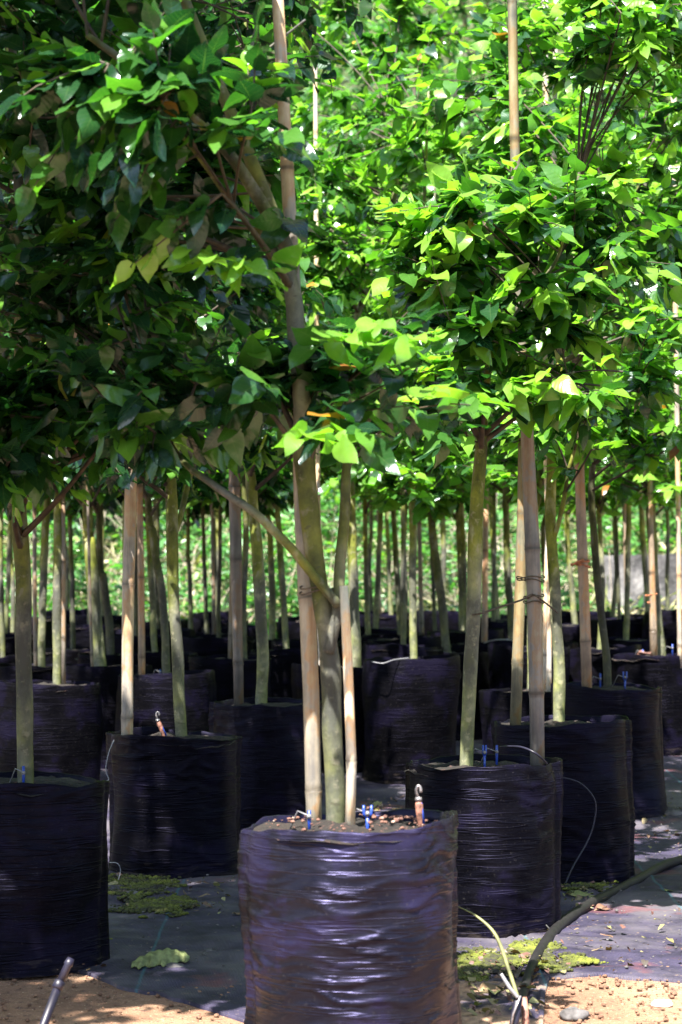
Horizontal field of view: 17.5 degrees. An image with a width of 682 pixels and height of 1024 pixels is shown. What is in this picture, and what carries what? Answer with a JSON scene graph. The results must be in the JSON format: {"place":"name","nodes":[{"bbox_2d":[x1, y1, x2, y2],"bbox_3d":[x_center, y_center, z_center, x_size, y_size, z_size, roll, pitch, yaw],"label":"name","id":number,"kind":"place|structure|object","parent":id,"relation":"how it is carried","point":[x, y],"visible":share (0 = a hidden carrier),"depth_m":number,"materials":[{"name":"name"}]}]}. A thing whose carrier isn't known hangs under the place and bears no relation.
{"place":"outdoors","nodes":[
{"label":"outdoors","id":0,"kind":"place"},
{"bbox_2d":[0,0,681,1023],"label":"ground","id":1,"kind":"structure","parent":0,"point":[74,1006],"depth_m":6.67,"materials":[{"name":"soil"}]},
{"bbox_2d":[39,957,73,1023],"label":"slanted metal rod","id":2,"kind":"object","parent":1,"relation":"on","point":[58,984],"visible":1,"depth_m":5.87,"materials":[{"name":"silver metal"}]},
{"bbox_2d":[0,959,681,1023],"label":"soil crumbs","id":3,"kind":"object","parent":1,"relation":"on","point":[198,1017],"visible":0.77,"depth_m":6.57,"materials":[{"name":"brown soil"}]},
{"bbox_2d":[3,212,681,638],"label":"undergrowth","id":4,"kind":"object","parent":1,"relation":"on","point":[287,532],"visible":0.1,"depth_m":23.12,"materials":[{"name":"green plant"}]},
{"bbox_2d":[4,0,681,234],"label":"hillside shrubs","id":5,"kind":"object","parent":1,"relation":"on","point":[401,57],"visible":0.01,"depth_m":36.94,"materials":[{"name":"green plant"}]},
{"bbox_2d":[237,809,461,1023],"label":"grow bag","id":6,"kind":"object","parent":1,"relation":"on","point":[339,925],"visible":0.98,"depth_m":5.51,"materials":[{"name":"plastic"}]},
{"bbox_2d":[0,0,492,822],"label":"nursery tree","id":7,"kind":"object","parent":6,"relation":"in","point":[156,94],"visible":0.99,"depth_m":5.76,"materials":[{"name":"green plant"}]},
{"bbox_2d":[272,0,321,820],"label":"bamboo stake","id":8,"kind":"object","parent":6,"relation":"in","point":[311,708],"visible":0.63,"depth_m":5.84,"materials":[{"name":"wood"}]},
{"bbox_2d":[339,586,356,824],"bbox_3d":[0.018,0.534,5.705,0.045,0.688,0.029,0,-2,0],"label":"bamboo stake","id":9,"kind":"object","parent":6,"relation":"in","point":[350,798],"visible":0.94,"depth_m":5.70,"materials":[{"name":"wood"}]},
{"bbox_2d":[72,740,681,1023],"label":"weed control fabric","id":10,"kind":"object","parent":1,"relation":"on","point":[207,976],"visible":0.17,"depth_m":7.47,"materials":[{"name":"black fabric"}]},
{"bbox_2d":[0,652,33,663],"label":"grow bag","id":11,"kind":"object","parent":10,"relation":"on","point":[9,659],"visible":0.16,"depth_m":13.67,"materials":[{"name":"plastic"}]},
{"bbox_2d":[0,73,33,657],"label":"nursery tree","id":12,"kind":"object","parent":11,"relation":"in","point":[5,355],"visible":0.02,"depth_m":13.87,"materials":[{"name":"green plant"}]},
{"bbox_2d":[0,663,52,680],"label":"grow bag","id":13,"kind":"object","parent":10,"relation":"on","point":[7,671],"visible":0.14,"depth_m":13.14,"materials":[{"name":"plastic"}]},
{"bbox_2d":[32,504,37,665],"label":"bamboo stake","id":14,"kind":"object","parent":13,"relation":"in","point":[34,575],"visible":0.88,"depth_m":13.18,"materials":[{"name":"wood"}]},
{"bbox_2d":[0,9,115,666],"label":"nursery tree","id":15,"kind":"object","parent":13,"relation":"in","point":[44,549],"visible":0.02,"depth_m":13.37,"materials":[{"name":"green plant"}]},
{"bbox_2d":[0,679,103,780],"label":"grow bag","id":16,"kind":"object","parent":10,"relation":"on","point":[68,728],"visible":0.76,"depth_m":11.35,"materials":[{"name":"plastic"}]},
{"bbox_2d":[0,0,106,684],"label":"nursery tree","id":17,"kind":"object","parent":16,"relation":"in","point":[69,474],"visible":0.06,"depth_m":11.58,"materials":[{"name":"green plant"}]},
{"bbox_2d":[61,496,65,683],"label":"bamboo stake","id":18,"kind":"object","parent":16,"relation":"in","point":[63,614],"visible":0.96,"depth_m":11.58,"materials":[{"name":"wood"}]},
{"bbox_2d":[0,771,109,978],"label":"grow bag","id":19,"kind":"object","parent":10,"relation":"on","point":[54,870],"visible":0.98,"depth_m":6.94,"materials":[{"name":"plastic"}]},
{"bbox_2d":[0,4,225,783],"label":"nursery tree","id":20,"kind":"object","parent":19,"relation":"in","point":[32,437],"visible":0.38,"depth_m":6.70,"materials":[{"name":"green plant"}]},
{"bbox_2d":[45,647,89,663],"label":"grow bag","id":21,"kind":"object","parent":10,"relation":"on","point":[71,655],"visible":0.16,"depth_m":16.15,"materials":[{"name":"plastic"}]},
{"bbox_2d":[26,499,121,649],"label":"nursery tree","id":22,"kind":"object","parent":21,"relation":"in","point":[70,512],"visible":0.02,"depth_m":16.37,"materials":[{"name":"green plant"}]},
{"bbox_2d":[75,653,137,665],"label":"grow bag","id":23,"kind":"object","parent":10,"relation":"on","point":[84,658],"visible":0.14,"depth_m":14.38,"materials":[{"name":"plastic"}]},
{"bbox_2d":[65,487,124,654],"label":"nursery tree","id":24,"kind":"object","parent":23,"relation":"in","point":[98,506],"visible":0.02,"depth_m":14.57,"materials":[{"name":"green plant"}]},
{"bbox_2d":[66,663,152,768],"bbox_3d":[-1.379,1.199,13.071,0.571,0.604,0.561,0,-2,0],"label":"grow bag","id":25,"kind":"object","parent":10,"relation":"on","point":[106,677],"visible":0.27,"depth_m":12.80,"materials":[{"name":"plastic"}]},
{"bbox_2d":[11,3,120,665],"bbox_3d":[-1.524,-1.114,13.132,1.210,4.246,1.053,-1,-2,21],"label":"nursery tree","id":26,"kind":"object","parent":25,"relation":"in","point":[99,657],"visible":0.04,"depth_m":13.07,"materials":[{"name":"green plant"}]},
{"bbox_2d":[108,873,202,918],"bbox_3d":[-0.758,1.440,8.381,0.410,0.041,1.067,0,-2,-11],"label":"moss","id":27,"kind":"object","parent":10,"relation":"on","point":[142,884],"visible":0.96,"depth_m":8.26,"materials":[{"name":"green plant"}]},
{"bbox_2d":[121,649,197,671],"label":"grow bag","id":28,"kind":"object","parent":10,"relation":"on","point":[154,659],"visible":0.15,"depth_m":14.43,"materials":[{"name":"plastic"}]},
{"bbox_2d":[123,308,222,651],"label":"nursery tree","id":29,"kind":"object","parent":28,"relation":"in","point":[152,603],"depth_m":14.67,"materials":[{"name":"green plant"}]},
{"bbox_2d":[131,947,189,969],"bbox_3d":[-0.586,1.421,7.070,0.224,0.046,0.140,1,-2,-36],"label":"fallen leaf","id":30,"kind":"object","parent":10,"relation":"on","point":[162,958],"visible":1,"depth_m":7.05,"materials":[{"name":"green plant"}]},
{"bbox_2d":[115,670,215,731],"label":"grow bag","id":31,"kind":"object","parent":10,"relation":"on","point":[152,694],"visible":0.42,"depth_m":11.94,"materials":[{"name":"plastic"}]},
{"bbox_2d":[137,483,145,674],"bbox_3d":[-1.096,0.152,12.102,0.062,1.618,0.043,0,-2,0],"label":"bamboo stake","id":32,"kind":"object","parent":31,"relation":"in","point":[141,605],"visible":0.65,"depth_m":12.08,"materials":[{"name":"wood"}]},
{"bbox_2d":[74,0,228,672],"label":"nursery tree","id":33,"kind":"object","parent":31,"relation":"in","point":[206,490],"visible":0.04,"depth_m":12.27,"materials":[{"name":"green plant"}]},
{"bbox_2d":[106,726,242,878],"bbox_3d":[-0.682,1.179,9.068,0.561,0.575,0.559,0,-2,0],"label":"grow bag","id":34,"kind":"object","parent":10,"relation":"on","point":[174,806],"visible":0.96,"depth_m":8.84,"materials":[{"name":"plastic"}]},
{"bbox_2d":[121,343,136,734],"bbox_3d":[-0.861,0.069,9.053,0.074,1.837,0.056,0,-2,0],"label":"bamboo stake","id":35,"kind":"object","parent":34,"relation":"in","point":[129,544],"visible":0.52,"depth_m":9.02,"materials":[{"name":"wood"}]},
{"bbox_2d":[11,0,396,736],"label":"nursery tree","id":36,"kind":"object","parent":34,"relation":"in","point":[261,306],"visible":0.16,"depth_m":9.14,"materials":[{"name":"green plant"}]},
{"bbox_2d":[182,636,255,656],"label":"grow bag","id":37,"kind":"object","parent":10,"relation":"on","point":[203,646],"visible":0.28,"depth_m":14.93,"materials":[{"name":"plastic"}]},
{"bbox_2d":[187,654,271,700],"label":"grow bag","id":38,"kind":"object","parent":10,"relation":"on","point":[221,666],"visible":0.26,"depth_m":13.44,"materials":[{"name":"plastic"}]},
{"bbox_2d":[177,18,326,658],"bbox_3d":[-0.641,-1.150,13.883,1.173,4.237,1.201,0,-2,0],"label":"nursery tree","id":39,"kind":"object","parent":38,"relation":"in","point":[280,489],"visible":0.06,"depth_m":13.79,"materials":[{"name":"green plant"}]},
{"bbox_2d":[208,697,321,832],"bbox_3d":[-0.358,1.175,10.368,0.543,0.595,0.568,0,-2,0],"label":"grow bag","id":40,"kind":"object","parent":10,"relation":"on","point":[272,759],"visible":0.43,"depth_m":10.11,"materials":[{"name":"plastic"}]},
{"bbox_2d":[111,0,329,704],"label":"nursery tree","id":41,"kind":"object","parent":40,"relation":"in","point":[259,455],"visible":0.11,"depth_m":10.41,"materials":[{"name":"green plant"}]},
{"bbox_2d":[228,364,243,705],"bbox_3d":[-0.493,0.101,10.353,0.081,1.736,0.062,0,-2,0],"label":"bamboo stake","id":42,"kind":"object","parent":40,"relation":"in","point":[234,487],"visible":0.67,"depth_m":10.32,"materials":[{"name":"wood"}]},
{"bbox_2d":[254,638,298,648],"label":"grow bag","id":43,"kind":"object","parent":10,"relation":"on","point":[269,644],"visible":0.02,"depth_m":15.92,"materials":[{"name":"plastic"}]},
{"bbox_2d":[223,96,334,639],"bbox_3d":[-0.525,-1.043,16.279,1.071,4.132,1.035,-1,-2,24],"label":"nursery tree","id":44,"kind":"object","parent":43,"relation":"in","point":[269,513],"visible":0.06,"depth_m":16.17,"materials":[{"name":"green plant"}]},
{"bbox_2d":[249,648,317,697],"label":"grow bag","id":45,"kind":"object","parent":10,"relation":"on","point":[282,660],"visible":0.23,"depth_m":14.33,"materials":[{"name":"plastic"}]},
{"bbox_2d":[211,197,344,648],"bbox_3d":[-0.427,-0.712,14.646,1.214,3.386,1.171,0,-2,0],"label":"nursery tree","id":46,"kind":"object","parent":45,"relation":"in","point":[282,583],"visible":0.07,"depth_m":14.57,"materials":[{"name":"green plant"}]},
{"bbox_2d":[291,663,363,773],"bbox_3d":[-0.007,1.187,12.872,0.566,0.627,0.552,0,-2,0],"label":"grow bag","id":47,"kind":"object","parent":10,"relation":"on","point":[296,681],"visible":0.19,"depth_m":12.62,"materials":[{"name":"plastic"}]},
{"bbox_2d":[313,66,320,664],"bbox_3d":[-0.134,-0.847,12.836,0.060,3.628,0.032,0,-2,0],"label":"bamboo stake","id":48,"kind":"object","parent":47,"relation":"in","point":[316,212],"visible":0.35,"depth_m":12.85,"materials":[{"name":"wood"}]},
{"bbox_2d":[261,0,478,667],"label":"nursery tree","id":49,"kind":"object","parent":47,"relation":"in","point":[342,292],"visible":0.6,"depth_m":13.05,"materials":[{"name":"green plant"}]},
{"bbox_2d":[57,791,681,1016],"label":"leaf litter","id":50,"kind":"object","parent":10,"relation":"on","point":[486,1010],"visible":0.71,"depth_m":6.98,"materials":[{"name":"brown plant"}]},
{"bbox_2d":[360,626,408,636],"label":"grow bag","id":51,"kind":"object","parent":10,"relation":"on","point":[380,630],"visible":0.12,"depth_m":17.00,"materials":[{"name":"plastic"}]},
{"bbox_2d":[373,511,382,628],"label":"nursery tree","id":52,"kind":"object","parent":51,"relation":"in","point":[377,577],"visible":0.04,"depth_m":17.25,"materials":[{"name":"green plant"}]},
{"bbox_2d":[362,633,430,638],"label":"grow bag","id":53,"kind":"object","parent":10,"relation":"on","point":[381,636],"visible":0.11,"depth_m":16.47,"materials":[{"name":"plastic"}]},
{"bbox_2d":[307,184,385,634],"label":"nursery tree","id":54,"kind":"object","parent":53,"relation":"in","point":[363,498],"visible":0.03,"depth_m":16.58,"materials":[{"name":"green plant"}]},
{"bbox_2d":[355,176,400,634],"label":"nursery tree","id":55,"kind":"object","parent":53,"relation":"in","point":[396,564],"visible":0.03,"depth_m":16.68,"materials":[{"name":"green plant"}]},
{"bbox_2d":[361,642,443,664],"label":"grow bag","id":56,"kind":"object","parent":10,"relation":"on","point":[371,650],"visible":0.24,"depth_m":14.14,"materials":[{"name":"plastic"}]},
{"bbox_2d":[335,272,461,644],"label":"nursery tree","id":57,"kind":"object","parent":56,"relation":"in","point":[403,570],"visible":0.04,"depth_m":14.34,"materials":[{"name":"green plant"}]},
{"bbox_2d":[361,654,461,783],"bbox_3d":[0.393,1.149,12.369,0.560,0.708,0.559,0,-2,0],"label":"grow bag","id":58,"kind":"object","parent":10,"relation":"on","point":[410,707],"visible":0.88,"depth_m":12.13,"materials":[{"name":"plastic"}]},
{"bbox_2d":[318,13,498,658],"bbox_3d":[0.404,-0.962,12.469,1.155,3.691,1.129,0,-2,0],"label":"nursery tree","id":59,"kind":"object","parent":58,"relation":"in","point":[402,155],"visible":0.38,"depth_m":12.39,"materials":[{"name":"green plant"}]},
{"bbox_2d":[444,650,489,740],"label":"grow bag","id":60,"kind":"object","parent":10,"relation":"on","point":[483,673],"visible":0.22,"depth_m":14.67,"materials":[{"name":"plastic"}]},
{"bbox_2d":[355,126,496,652],"bbox_3d":[0.531,-0.813,14.923,1.183,3.686,1.090,0,-2,0],"label":"nursery tree","id":61,"kind":"object","parent":60,"relation":"in","point":[442,511],"visible":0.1,"depth_m":14.87,"materials":[{"name":"green plant"}]},
{"bbox_2d":[431,628,503,644],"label":"grow bag","id":62,"kind":"object","parent":10,"relation":"on","point":[456,636],"visible":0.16,"depth_m":15.97,"materials":[{"name":"plastic"}]},
{"bbox_2d":[449,368,511,631],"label":"nursery tree","id":63,"kind":"object","parent":62,"relation":"in","point":[463,551],"visible":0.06,"depth_m":16.17,"materials":[{"name":"green plant"}]},
{"bbox_2d":[404,753,563,938],"bbox_3d":[0.490,1.151,7.713,0.575,0.585,0.561,0,-2,0],"label":"grow bag","id":64,"kind":"object","parent":10,"relation":"on","point":[508,809],"visible":0.72,"depth_m":7.47,"materials":[{"name":"plastic"}]},
{"bbox_2d":[339,148,681,765],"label":"nursery tree","id":65,"kind":"object","parent":64,"relation":"in","point":[462,245],"visible":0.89,"depth_m":7.47,"materials":[{"name":"green plant"}]},
{"bbox_2d":[521,402,544,765],"bbox_3d":[0.676,0.225,7.847,0.090,1.459,0.060,0,-2,0],"label":"bamboo stake","id":66,"kind":"object","parent":64,"relation":"in","point":[532,549],"visible":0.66,"depth_m":7.82,"materials":[{"name":"wood"}]},
{"bbox_2d":[450,639,526,651],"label":"grow bag","id":67,"kind":"object","parent":10,"relation":"on","point":[483,646],"visible":0.11,"depth_m":15.35,"materials":[{"name":"plastic"}]},
{"bbox_2d":[481,488,488,641],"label":"bamboo stake","id":68,"kind":"object","parent":67,"relation":"in","point":[484,616],"visible":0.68,"depth_m":15.48,"materials":[{"name":"wood"}]},
{"bbox_2d":[480,620,524,639],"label":"grow bag","id":69,"kind":"object","parent":10,"relation":"on","point":[502,624],"visible":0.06,"depth_m":17.99,"materials":[{"name":"plastic"}]},
{"bbox_2d":[471,379,511,620],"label":"nursery tree","id":70,"kind":"object","parent":69,"relation":"in","point":[494,548],"visible":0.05,"depth_m":18.24,"materials":[{"name":"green plant"}]},
{"bbox_2d":[478,688,551,753],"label":"grow bag","id":71,"kind":"object","parent":10,"relation":"on","point":[494,704],"visible":0.23,"depth_m":11.32,"materials":[{"name":"plastic"}]},
{"bbox_2d":[541,0,551,691],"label":"bamboo stake","id":72,"kind":"object","parent":71,"relation":"in","point":[549,657],"visible":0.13,"depth_m":11.47,"materials":[{"name":"wood"}]},
{"bbox_2d":[443,0,650,688],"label":"nursery tree","id":73,"kind":"object","parent":71,"relation":"in","point":[510,478],"visible":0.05,"depth_m":11.69,"materials":[{"name":"green plant"}]},
{"bbox_2d":[542,0,558,691],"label":"bamboo stake","id":74,"kind":"object","parent":71,"relation":"in","point":[545,606],"visible":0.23,"depth_m":11.28,"materials":[{"name":"wood"}]},
{"bbox_2d":[488,643,569,688],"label":"grow bag","id":75,"kind":"object","parent":10,"relation":"on","point":[500,665],"visible":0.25,"depth_m":14.39,"materials":[{"name":"plastic"}]},
{"bbox_2d":[457,938,608,981],"bbox_3d":[0.515,1.424,7.052,0.606,0.040,0.505,1,-2,-26],"label":"moss","id":76,"kind":"object","parent":10,"relation":"on","point":[573,959],"visible":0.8,"depth_m":7.02,"materials":[{"name":"plant"}]},
{"bbox_2d":[542,623,579,647],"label":"grow bag","id":77,"kind":"object","parent":10,"relation":"on","point":[570,632],"visible":0.13,"depth_m":17.72,"materials":[{"name":"plastic"}]},
{"bbox_2d":[512,314,619,623],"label":"nursery tree","id":78,"kind":"object","parent":77,"relation":"in","point":[570,570],"visible":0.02,"depth_m":18.27,"materials":[{"name":"green plant"}]},
{"bbox_2d":[491,715,635,883],"bbox_3d":[0.894,1.152,8.912,0.575,0.656,0.572,0,-2,0],"label":"grow bag","id":79,"kind":"object","parent":10,"relation":"on","point":[594,754],"visible":0.68,"depth_m":8.68,"materials":[{"name":"plastic"}]},
{"bbox_2d":[507,0,525,724],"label":"bamboo stake","id":80,"kind":"object","parent":79,"relation":"in","point":[517,663],"visible":0.54,"depth_m":8.89,"materials":[{"name":"wood"}]},
{"bbox_2d":[380,0,681,721],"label":"nursery tree","id":81,"kind":"object","parent":79,"relation":"in","point":[601,49],"visible":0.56,"depth_m":8.99,"materials":[{"name":"green plant"}]},
{"bbox_2d":[563,641,577,648],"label":"grow bag","id":82,"kind":"object","parent":10,"relation":"on","point":[572,644],"visible":0.04,"depth_m":15.74,"materials":[{"name":"plastic"}]},
{"bbox_2d":[451,141,571,639],"bbox_3d":[1.119,-0.874,15.679,1.100,3.752,1.088,2,-3,-40],"label":"nursery tree","id":83,"kind":"object","parent":82,"relation":"in","point":[504,491],"visible":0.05,"depth_m":15.68,"materials":[{"name":"green plant"}]},
{"bbox_2d":[519,855,681,996],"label":"feeder hose","id":84,"kind":"object","parent":10,"relation":"on","point":[567,919],"visible":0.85,"depth_m":7.86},
{"bbox_2d":[568,644,640,682],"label":"grow bag","id":85,"kind":"object","parent":10,"relation":"on","point":[596,663],"visible":0.22,"depth_m":14.66,"materials":[{"name":"plastic"}]},
{"bbox_2d":[526,138,672,648],"bbox_3d":[1.721,-0.874,14.918,1.073,3.721,1.100,1,-2,-30],"label":"nursery tree","id":86,"kind":"object","parent":85,"relation":"in","point":[601,507],"visible":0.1,"depth_m":14.88,"materials":[{"name":"green plant"}]},
{"bbox_2d":[550,681,667,819],"bbox_3d":[1.305,1.147,10.769,0.576,0.643,0.560,0,-2,0],"label":"grow bag","id":87,"kind":"object","parent":10,"relation":"on","point":[639,706],"visible":0.49,"depth_m":10.56,"materials":[{"name":"plastic"}]},
{"bbox_2d":[462,0,681,686],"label":"nursery tree","id":88,"kind":"object","parent":87,"relation":"in","point":[536,29],"visible":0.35,"depth_m":10.64,"materials":[{"name":"green plant"}]},
{"bbox_2d":[572,357,591,687],"bbox_3d":[1.167,-0.042,10.758,0.099,1.933,0.059,0,-2,0],"label":"bamboo stake","id":89,"kind":"object","parent":87,"relation":"in","point":[584,612],"visible":0.66,"depth_m":10.73,"materials":[{"name":"wood"}]},
{"bbox_2d":[590,616,642,637],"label":"grow bag","id":90,"kind":"object","parent":10,"relation":"on","point":[614,625],"visible":0.2,"depth_m":17.34,"materials":[{"name":"plastic"}]},
{"bbox_2d":[591,637,665,652],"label":"grow bag","id":91,"kind":"object","parent":10,"relation":"on","point":[644,643],"visible":0.12,"depth_m":15.28,"materials":[{"name":"plastic"}]},
{"bbox_2d":[600,331,681,639],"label":"nursery tree","id":92,"kind":"object","parent":91,"relation":"in","point":[627,577],"visible":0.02,"depth_m":15.52,"materials":[{"name":"green plant"}]},
{"bbox_2d":[612,653,681,755],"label":"grow bag","id":93,"kind":"object","parent":10,"relation":"on","point":[662,671],"visible":0.58,"depth_m":13.63,"materials":[{"name":"plastic"}]},
{"bbox_2d":[568,135,681,655],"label":"nursery tree","id":94,"kind":"object","parent":93,"relation":"in","point":[664,490],"visible":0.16,"depth_m":13.97,"materials":[{"name":"green plant"}]},
{"bbox_2d":[647,473,657,655],"bbox_3d":[1.947,0.245,13.850,0.065,1.450,0.052,0,-2,0],"label":"bamboo stake","id":95,"kind":"object","parent":93,"relation":"in","point":[653,623],"visible":0.9,"depth_m":13.83,"materials":[{"name":"wood"}]},
{"bbox_2d":[671,97,681,667],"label":"bamboo stake","id":96,"kind":"object","parent":93,"relation":"in","point":[678,543],"visible":0.4,"depth_m":13.69,"materials":[{"name":"wood"}]},
{"bbox_2d":[641,609,676,653],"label":"grow bag","id":97,"kind":"object","parent":10,"relation":"on","point":[669,619],"visible":0.27,"depth_m":16.94,"materials":[{"name":"plastic"}]},
{"bbox_2d":[620,255,681,609],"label":"nursery tree","id":98,"kind":"object","parent":97,"relation":"in","point":[667,564],"visible":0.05,"depth_m":17.28,"materials":[{"name":"green plant"}]},
{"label":"grow bag","id":99,"kind":"object","parent":10,"relation":"on","visible":0},
{"bbox_2d":[152,236,228,633],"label":"nursery tree","id":100,"kind":"object","parent":99,"relation":"in","point":[194,517],"visible":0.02,"depth_m":17.29,"materials":[{"name":"green plant"}]},
{"bbox_2d":[143,298,241,628],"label":"nursery tree","id":101,"kind":"object","parent":99,"relation":"in","point":[189,580],"visible":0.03,"depth_m":17.38,"materials":[{"name":"green plant"}]},
{"bbox_2d":[320,0,539,192],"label":"slope tree","id":102,"kind":"object","parent":1,"relation":"on","point":[462,11],"visible":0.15,"depth_m":30.16,"materials":[{"name":"green plant"}]},
{"bbox_2d":[604,553,681,613],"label":"concrete wall","id":103,"kind":"structure","parent":1,"relation":"on","point":[636,585],"depth_m":23.19,"materials":[{"name":"grey concrete"}]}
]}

